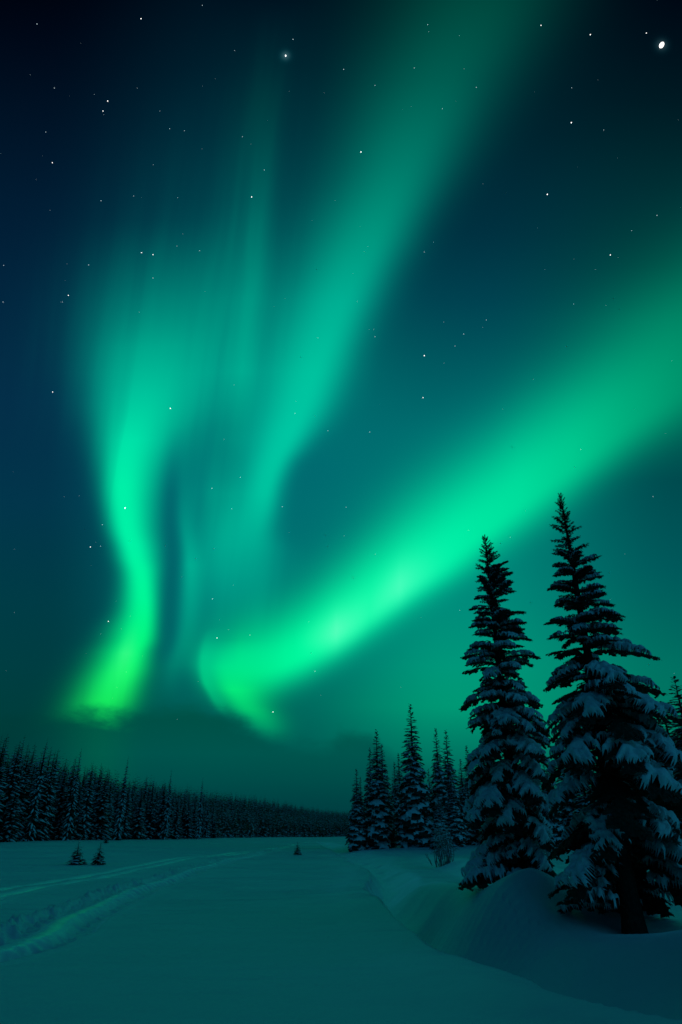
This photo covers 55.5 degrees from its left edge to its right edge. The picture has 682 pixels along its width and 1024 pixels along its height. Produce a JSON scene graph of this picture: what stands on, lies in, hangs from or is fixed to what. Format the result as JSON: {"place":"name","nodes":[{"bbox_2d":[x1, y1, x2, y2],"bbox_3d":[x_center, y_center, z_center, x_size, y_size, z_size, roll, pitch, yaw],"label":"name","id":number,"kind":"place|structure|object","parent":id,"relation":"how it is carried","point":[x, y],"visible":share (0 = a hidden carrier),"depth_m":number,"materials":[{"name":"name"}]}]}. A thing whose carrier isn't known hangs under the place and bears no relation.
{"place":"outdoors","nodes":[
{"label":"outdoors","id":0,"kind":"place"},
{"bbox_2d":[0,816,681,1023],"bbox_3d":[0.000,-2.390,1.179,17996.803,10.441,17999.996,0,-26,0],"label":"snow field","id":1,"kind":"structure","parent":0,"point":[276,930],"depth_m":11.26,"materials":[{"name":"white snow"}]},
{"bbox_2d":[0,751,5,819],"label":"spruce tree","id":2,"kind":"object","parent":1,"relation":"on","point":[1,780],"visible":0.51,"depth_m":78.88,"materials":[{"name":"green plant"}]},
{"bbox_2d":[0,738,9,839],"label":"spruce tree","id":3,"kind":"object","parent":1,"relation":"on","point":[2,777],"visible":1,"depth_m":76.75,"materials":[{"name":"green plant"}]},
{"bbox_2d":[0,734,9,801],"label":"spruce tree","id":4,"kind":"object","parent":1,"relation":"on","point":[3,763],"visible":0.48,"depth_m":82.38,"materials":[{"name":"green plant"}]},
{"bbox_2d":[1,754,11,806],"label":"spruce tree","id":5,"kind":"object","parent":1,"relation":"on","point":[6,773],"visible":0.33,"depth_m":85.01,"materials":[{"name":"green plant"}]},
{"bbox_2d":[0,742,21,841],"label":"spruce tree","id":6,"kind":"object","parent":1,"relation":"on","point":[8,792],"visible":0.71,"depth_m":80.46,"materials":[{"name":"green plant"}]},
{"bbox_2d":[0,787,22,841],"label":"spruce tree","id":7,"kind":"object","parent":1,"relation":"on","point":[7,831],"visible":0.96,"depth_m":77.11,"materials":[{"name":"green plant"}]},
{"bbox_2d":[6,748,16,780],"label":"spruce tree","id":8,"kind":"object","parent":1,"relation":"on","point":[12,763],"visible":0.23,"depth_m":89.20,"materials":[{"name":"green plant"}]},
{"bbox_2d":[1,758,25,839],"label":"spruce tree","id":9,"kind":"object","parent":1,"relation":"on","point":[20,782],"visible":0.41,"depth_m":82.19,"materials":[{"name":"green plant"}]},
{"bbox_2d":[7,749,26,820],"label":"spruce tree","id":10,"kind":"object","parent":1,"relation":"on","point":[17,768],"visible":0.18,"depth_m":86.95,"materials":[{"name":"green plant"}]},
{"bbox_2d":[12,740,24,793],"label":"spruce tree","id":11,"kind":"object","parent":1,"relation":"on","point":[22,760],"visible":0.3,"depth_m":84.14,"materials":[{"name":"green plant"}]},
{"bbox_2d":[11,751,32,840],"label":"spruce tree","id":12,"kind":"object","parent":1,"relation":"on","point":[21,825],"visible":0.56,"depth_m":83.98,"materials":[{"name":"green plant"}]},
{"bbox_2d":[21,744,29,772],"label":"spruce tree","id":13,"kind":"object","parent":1,"relation":"on","point":[25,757],"visible":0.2,"depth_m":106.72,"materials":[{"name":"green plant"}]},
{"bbox_2d":[20,757,33,829],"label":"spruce tree","id":14,"kind":"object","parent":1,"relation":"on","point":[29,783],"visible":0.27,"depth_m":91.51,"materials":[{"name":"green plant"}]},
{"bbox_2d":[25,752,34,780],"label":"spruce tree","id":15,"kind":"object","parent":1,"relation":"on","point":[30,764],"visible":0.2,"depth_m":98.12,"materials":[{"name":"green plant"}]},
{"bbox_2d":[25,745,36,777],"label":"spruce tree","id":16,"kind":"object","parent":1,"relation":"on","point":[32,759],"visible":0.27,"depth_m":105.80,"materials":[{"name":"green plant"}]},
{"bbox_2d":[26,761,39,809],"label":"spruce tree","id":17,"kind":"object","parent":1,"relation":"on","point":[32,782],"visible":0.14,"depth_m":93.76,"materials":[{"name":"green plant"}]},
{"bbox_2d":[17,746,49,840],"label":"spruce tree","id":18,"kind":"object","parent":1,"relation":"on","point":[40,812],"visible":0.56,"depth_m":86.81,"materials":[{"name":"green plant"}]},
{"bbox_2d":[22,739,47,840],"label":"spruce tree","id":19,"kind":"object","parent":1,"relation":"on","point":[29,826],"visible":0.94,"depth_m":83.52,"materials":[{"name":"green plant"}]},
{"bbox_2d":[30,755,43,808],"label":"spruce tree","id":20,"kind":"object","parent":1,"relation":"on","point":[36,778],"visible":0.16,"depth_m":99.19,"materials":[{"name":"green plant"}]},
{"bbox_2d":[32,750,56,840],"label":"spruce tree","id":21,"kind":"object","parent":1,"relation":"on","point":[47,806],"visible":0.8,"depth_m":88.35,"materials":[{"name":"green plant"}]},
{"bbox_2d":[34,770,57,840],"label":"spruce tree","id":22,"kind":"object","parent":1,"relation":"on","point":[50,820],"visible":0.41,"depth_m":89.96,"materials":[{"name":"green plant"}]},
{"bbox_2d":[38,748,53,792],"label":"spruce tree","id":23,"kind":"object","parent":1,"relation":"on","point":[48,763],"visible":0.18,"depth_m":106.61,"materials":[{"name":"green plant"}]},
{"bbox_2d":[48,765,58,839],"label":"spruce tree","id":24,"kind":"object","parent":1,"relation":"on","point":[54,802],"visible":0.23,"depth_m":94.06,"materials":[{"name":"green plant"}]},
{"bbox_2d":[50,749,60,785],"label":"spruce tree","id":25,"kind":"object","parent":1,"relation":"on","point":[58,769],"visible":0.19,"depth_m":118.90,"materials":[{"name":"green plant"}]},
{"bbox_2d":[53,769,62,818],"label":"spruce tree","id":26,"kind":"object","parent":1,"relation":"on","point":[57,786],"visible":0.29,"depth_m":100.94,"materials":[{"name":"green plant"}]},
{"bbox_2d":[50,764,69,839],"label":"spruce tree","id":27,"kind":"object","parent":1,"relation":"on","point":[59,804],"visible":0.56,"depth_m":96.64,"materials":[{"name":"green plant"}]},
{"bbox_2d":[51,782,78,839],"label":"spruce tree","id":28,"kind":"object","parent":1,"relation":"on","point":[65,807],"visible":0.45,"depth_m":94.72,"materials":[{"name":"green plant"}]},
{"bbox_2d":[60,783,70,809],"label":"spruce tree","id":29,"kind":"object","parent":1,"relation":"on","point":[66,792],"visible":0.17,"depth_m":102.78,"materials":[{"name":"green plant"}]},
{"bbox_2d":[64,756,77,799],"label":"spruce tree","id":30,"kind":"object","parent":1,"relation":"on","point":[71,777],"visible":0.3,"depth_m":105.73,"materials":[{"name":"green plant"}]},
{"bbox_2d":[61,751,81,840],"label":"spruce tree","id":31,"kind":"object","parent":1,"relation":"on","point":[68,832],"visible":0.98,"depth_m":90.57,"materials":[{"name":"green plant"}]},
{"bbox_2d":[65,842,85,864],"bbox_3d":[-15.467,20.135,38.071,1.151,1.415,1.076,-18,-31,32],"label":"spruce sapling","id":32,"kind":"object","parent":1,"relation":"on","point":[76,858],"visible":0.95,"depth_m":37.84,"materials":[{"name":"green plant"}]},
{"bbox_2d":[69,791,85,839],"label":"spruce tree","id":33,"kind":"object","parent":1,"relation":"on","point":[76,824],"visible":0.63,"depth_m":97.69,"materials":[{"name":"green plant"}]},
{"bbox_2d":[76,773,86,813],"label":"spruce tree","id":34,"kind":"object","parent":1,"relation":"on","point":[82,789],"visible":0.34,"depth_m":113.47,"materials":[{"name":"green plant"}]},
{"bbox_2d":[76,766,86,804],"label":"spruce tree","id":35,"kind":"object","parent":1,"relation":"on","point":[81,783],"visible":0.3,"depth_m":115.89,"materials":[{"name":"green plant"}]},
{"bbox_2d":[75,766,94,839],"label":"spruce tree","id":36,"kind":"object","parent":1,"relation":"on","point":[86,808],"visible":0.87,"depth_m":100.84,"materials":[{"name":"green plant"}]},
{"bbox_2d":[85,803,97,839],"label":"spruce tree","id":37,"kind":"object","parent":1,"relation":"on","point":[90,835],"visible":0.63,"depth_m":103.49,"materials":[{"name":"green plant"}]},
{"bbox_2d":[86,764,102,837],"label":"spruce tree","id":38,"kind":"object","parent":1,"relation":"on","point":[98,787],"visible":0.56,"depth_m":109.05,"materials":[{"name":"green plant"}]},
{"bbox_2d":[90,843,105,864],"bbox_3d":[-14.152,20.056,37.881,0.955,1.374,0.893,17,-31,-30],"label":"spruce sapling","id":39,"kind":"object","parent":1,"relation":"on","point":[98,861],"visible":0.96,"depth_m":37.66,"materials":[{"name":"green plant"}]},
{"bbox_2d":[88,775,112,839],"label":"spruce tree","id":40,"kind":"object","parent":1,"relation":"on","point":[100,818],"visible":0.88,"depth_m":106.38,"materials":[{"name":"green plant"}]},
{"bbox_2d":[96,772,104,792],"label":"spruce tree","id":41,"kind":"object","parent":1,"relation":"on","point":[100,784],"visible":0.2,"depth_m":133.30,"materials":[{"name":"green plant"}]},
{"bbox_2d":[100,780,109,837],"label":"spruce tree","id":42,"kind":"object","parent":1,"relation":"on","point":[105,807],"visible":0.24,"depth_m":110.56,"materials":[{"name":"green plant"}]},
{"bbox_2d":[99,770,111,816],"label":"spruce tree","id":43,"kind":"object","parent":1,"relation":"on","point":[106,783],"visible":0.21,"depth_m":131.54,"materials":[{"name":"green plant"}]},
{"bbox_2d":[103,778,114,839],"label":"spruce tree","id":44,"kind":"object","parent":1,"relation":"on","point":[110,818],"visible":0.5,"depth_m":111.75,"materials":[{"name":"green plant"}]},
{"bbox_2d":[111,783,120,823],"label":"spruce tree","id":45,"kind":"object","parent":1,"relation":"on","point":[117,798],"visible":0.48,"depth_m":131.97,"materials":[{"name":"green plant"}]},
{"bbox_2d":[113,792,125,823],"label":"spruce tree","id":46,"kind":"object","parent":1,"relation":"on","point":[116,813],"visible":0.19,"depth_m":126.34,"materials":[{"name":"green plant"}]},
{"bbox_2d":[112,760,128,840],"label":"spruce tree","id":47,"kind":"object","parent":1,"relation":"on","point":[119,821],"visible":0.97,"depth_m":106.75,"materials":[{"name":"green plant"}]},
{"bbox_2d":[121,787,132,839],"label":"spruce tree","id":48,"kind":"object","parent":1,"relation":"on","point":[127,803],"visible":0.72,"depth_m":117.73,"materials":[{"name":"green plant"}]},
{"bbox_2d":[124,782,132,830],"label":"spruce tree","id":49,"kind":"object","parent":1,"relation":"on","point":[129,800],"visible":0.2,"depth_m":137.73,"materials":[{"name":"green plant"}]},
{"bbox_2d":[129,791,146,839],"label":"spruce tree","id":50,"kind":"object","parent":1,"relation":"on","point":[136,827],"visible":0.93,"depth_m":125.40,"materials":[{"name":"green plant"}]},
{"bbox_2d":[130,793,145,839],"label":"spruce tree","id":51,"kind":"object","parent":1,"relation":"on","point":[140,815],"visible":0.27,"depth_m":128.88,"materials":[{"name":"green plant"}]},
{"bbox_2d":[138,801,147,838],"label":"spruce tree","id":52,"kind":"object","parent":1,"relation":"on","point":[144,823],"visible":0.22,"depth_m":130.88,"materials":[{"name":"green plant"}]},
{"bbox_2d":[141,799,149,838],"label":"spruce tree","id":53,"kind":"object","parent":1,"relation":"on","point":[146,812],"visible":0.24,"depth_m":137.08,"materials":[{"name":"green plant"}]},
{"bbox_2d":[143,780,148,805],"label":"spruce tree","id":54,"kind":"object","parent":1,"relation":"on","point":[145,795],"visible":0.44,"depth_m":164.54,"materials":[{"name":"green plant"}]},
{"bbox_2d":[142,792,157,838],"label":"spruce tree","id":55,"kind":"object","parent":1,"relation":"on","point":[148,823],"visible":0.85,"depth_m":133.84,"materials":[{"name":"green plant"}]},
{"bbox_2d":[148,787,156,817],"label":"spruce tree","id":56,"kind":"object","parent":1,"relation":"on","point":[152,801],"visible":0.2,"depth_m":149.24,"materials":[{"name":"green plant"}]},
{"bbox_2d":[149,786,159,838],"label":"spruce tree","id":57,"kind":"object","parent":1,"relation":"on","point":[155,804],"visible":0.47,"depth_m":143.05,"materials":[{"name":"green plant"}]},
{"bbox_2d":[150,785,169,839],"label":"spruce tree","id":58,"kind":"object","parent":1,"relation":"on","point":[159,818],"visible":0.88,"depth_m":136.36,"materials":[{"name":"green plant"}]},
{"bbox_2d":[152,785,167,838],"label":"spruce tree","id":59,"kind":"object","parent":1,"relation":"on","point":[163,807],"visible":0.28,"depth_m":140.30,"materials":[{"name":"green plant"}]},
{"bbox_2d":[160,770,171,839],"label":"spruce tree","id":60,"kind":"object","parent":1,"relation":"on","point":[165,827],"visible":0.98,"depth_m":135.50,"materials":[{"name":"green plant"}]},
{"bbox_2d":[164,792,173,838],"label":"spruce tree","id":61,"kind":"object","parent":1,"relation":"on","point":[170,821],"visible":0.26,"depth_m":142.30,"materials":[{"name":"green plant"}]},
{"bbox_2d":[168,793,174,835],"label":"spruce tree","id":62,"kind":"object","parent":1,"relation":"on","point":[172,804],"visible":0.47,"depth_m":149.34,"materials":[{"name":"green plant"}]},
{"bbox_2d":[168,804,182,838],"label":"spruce tree","id":63,"kind":"object","parent":1,"relation":"on","point":[175,830],"visible":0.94,"depth_m":145.11,"materials":[{"name":"green plant"}]},
{"bbox_2d":[3,750,350,837],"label":"forest","id":64,"kind":"object","parent":1,"relation":"on","point":[258,819],"visible":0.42,"depth_m":258.74,"materials":[{"name":"green plant"}]},
{"bbox_2d":[179,797,189,838],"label":"spruce tree","id":65,"kind":"object","parent":1,"relation":"on","point":[184,812],"visible":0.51,"depth_m":159.76,"materials":[{"name":"green plant"}]},
{"bbox_2d":[181,796,193,838],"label":"spruce tree","id":66,"kind":"object","parent":1,"relation":"on","point":[186,830],"visible":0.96,"depth_m":156.48,"materials":[{"name":"green plant"}]},
{"bbox_2d":[188,798,197,838],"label":"spruce tree","id":67,"kind":"object","parent":1,"relation":"on","point":[194,819],"visible":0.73,"depth_m":160.96,"materials":[{"name":"green plant"}]},
{"bbox_2d":[194,782,203,838],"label":"spruce tree","id":68,"kind":"object","parent":1,"relation":"on","point":[198,832],"visible":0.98,"depth_m":157.84,"materials":[{"name":"green plant"}]},
{"bbox_2d":[200,806,204,836],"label":"spruce tree","id":69,"kind":"object","parent":1,"relation":"on","point":[201,821],"visible":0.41,"depth_m":174.30,"materials":[{"name":"green plant"}]},
{"bbox_2d":[202,801,210,837],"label":"spruce tree","id":70,"kind":"object","parent":1,"relation":"on","point":[205,829],"visible":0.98,"depth_m":171.32,"materials":[{"name":"green plant"}]},
{"bbox_2d":[208,821,218,837],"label":"spruce tree","id":71,"kind":"object","parent":1,"relation":"on","point":[214,832],"visible":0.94,"depth_m":174.78,"materials":[{"name":"green plant"}]},
{"bbox_2d":[294,844,301,854],"bbox_3d":[-3.699,28.567,54.897,0.827,1.156,0.774,8,-27,-16],"label":"spruce sapling","id":72,"kind":"object","parent":1,"relation":"on","point":[297,851],"visible":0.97,"depth_m":54.70,"materials":[{"name":"green plant"}]},
{"bbox_2d":[344,769,367,851],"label":"spruce tree","id":73,"kind":"object","parent":1,"relation":"on","point":[356,840],"visible":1,"depth_m":71.49,"materials":[{"name":"green plant"}]},
{"bbox_2d":[358,777,367,847],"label":"spruce tree","id":74,"kind":"object","parent":1,"relation":"on","point":[360,789],"visible":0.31,"depth_m":78.77,"materials":[{"name":"green plant"}]},
{"bbox_2d":[363,748,373,844],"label":"spruce tree","id":75,"kind":"object","parent":1,"relation":"on","point":[366,806],"visible":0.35,"depth_m":81.12,"materials":[{"name":"green plant"}]},
{"bbox_2d":[361,729,394,849],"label":"spruce tree","id":76,"kind":"object","parent":1,"relation":"on","point":[377,813],"visible":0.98,"depth_m":71.93,"materials":[{"name":"green plant"}]},
{"bbox_2d":[374,744,398,847],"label":"spruce tree","id":77,"kind":"object","parent":1,"relation":"on","point":[393,840],"visible":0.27,"depth_m":75.91,"materials":[{"name":"green plant"}]},
{"bbox_2d":[390,763,401,845],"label":"spruce tree","id":78,"kind":"object","parent":1,"relation":"on","point":[395,790],"visible":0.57,"depth_m":84.10,"materials":[{"name":"green plant"}]},
{"bbox_2d":[395,753,402,804],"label":"spruce tree","id":79,"kind":"object","parent":1,"relation":"on","point":[398,774],"visible":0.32,"depth_m":89.03,"materials":[{"name":"green plant"}]},
{"bbox_2d":[393,703,434,847],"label":"spruce tree","id":80,"kind":"object","parent":1,"relation":"on","point":[413,822],"visible":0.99,"depth_m":70.54,"materials":[{"name":"green plant"}]},
{"bbox_2d":[425,769,432,826],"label":"spruce tree","id":81,"kind":"object","parent":1,"relation":"on","point":[429,816],"visible":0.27,"depth_m":86.25,"materials":[{"name":"green plant"}]},
{"bbox_2d":[428,728,448,831],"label":"spruce tree","id":82,"kind":"object","parent":1,"relation":"on","point":[438,788],"visible":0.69,"depth_m":73.54,"materials":[{"name":"green plant"}]},
{"bbox_2d":[428,795,452,849],"bbox_3d":[9.314,29.388,61.321,2.289,5.241,2.343,-13,-29,25],"label":"spruce tree","id":83,"kind":"object","parent":1,"relation":"on","point":[439,817],"visible":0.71,"depth_m":60.97,"materials":[{"name":"green plant"}]},
{"bbox_2d":[425,821,459,866],"bbox_3d":[5.425,17.546,34.285,1.523,2.204,1.391,19,-32,-33],"label":"bare shrub","id":84,"kind":"object","parent":1,"relation":"on","point":[446,847],"visible":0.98,"depth_m":34.10,"materials":[{"name":"plant"}]},
{"bbox_2d":[443,777,466,846],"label":"spruce tree","id":85,"kind":"object","parent":1,"relation":"on","point":[453,816],"visible":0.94,"depth_m":68.10,"materials":[{"name":"green plant"}]},
{"bbox_2d":[441,729,468,837],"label":"spruce tree","id":86,"kind":"object","parent":1,"relation":"on","point":[448,768],"visible":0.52,"depth_m":77.71,"materials":[{"name":"green plant"}]},
{"bbox_2d":[456,759,476,844],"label":"spruce tree","id":87,"kind":"object","parent":1,"relation":"on","point":[463,794],"visible":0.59,"depth_m":80.06,"materials":[{"name":"green plant"}]},
{"bbox_2d":[463,746,472,799],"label":"spruce tree","id":88,"kind":"object","parent":1,"relation":"on","point":[466,770],"visible":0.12,"depth_m":88.41,"materials":[{"name":"green plant"}]},
{"bbox_2d":[473,782,488,844],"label":"spruce tree","id":89,"kind":"object","parent":1,"relation":"on","point":[476,833],"visible":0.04,"depth_m":77.99,"materials":[{"name":"green plant"}]},
{"bbox_2d":[458,534,568,891],"bbox_3d":[3.962,4.777,16.465,2.364,9.339,3.078,-19,-32,33],"label":"spruce tree","id":90,"kind":"object","parent":1,"relation":"on","point":[497,790],"visible":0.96,"depth_m":15.59,"materials":[{"name":"green plant"}]},
{"bbox_2d":[541,763,565,845],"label":"spruce tree","id":91,"kind":"object","parent":1,"relation":"on","point":[558,830],"visible":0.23,"depth_m":71.06,"materials":[{"name":"green plant"}]},
{"bbox_2d":[555,766,580,837],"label":"spruce tree","id":92,"kind":"object","parent":1,"relation":"on","point":[567,812],"visible":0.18,"depth_m":82.71,"materials":[{"name":"green plant"}]},
{"bbox_2d":[573,784,590,813],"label":"spruce tree","id":93,"kind":"object","parent":1,"relation":"on","point":[580,801],"visible":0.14,"depth_m":76.52,"materials":[{"name":"green plant"}]},
{"bbox_2d":[543,493,681,933],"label":"spruce tree","id":94,"kind":"object","parent":1,"relation":"on","point":[621,833],"visible":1,"depth_m":11.90,"materials":[{"name":"green plant"}]},
{"bbox_2d":[640,683,681,832],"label":"spruce tree","id":95,"kind":"object","parent":1,"relation":"on","point":[667,767],"visible":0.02,"depth_m":36.82,"materials":[{"name":"green plant"}]},
{"bbox_2d":[659,701,678,758],"bbox_3d":[21.131,16.820,40.676,3.873,9.769,3.899,2,-26,-3],"label":"spruce tree","id":96,"kind":"object","parent":1,"relation":"on","point":[667,727],"visible":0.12,"depth_m":41.95,"materials":[{"name":"green plant"}]},
{"bbox_2d":[666,676,681,839],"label":"spruce tree","id":97,"kind":"object","parent":1,"relation":"on","point":[678,743],"visible":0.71,"depth_m":34.62,"materials":[{"name":"green plant"}]},
{"bbox_2d":[0,0,681,814],"label":"sky","id":98,"kind":"structure","parent":0,"point":[305,305],"materials":[{"name":"green"}]}
]}

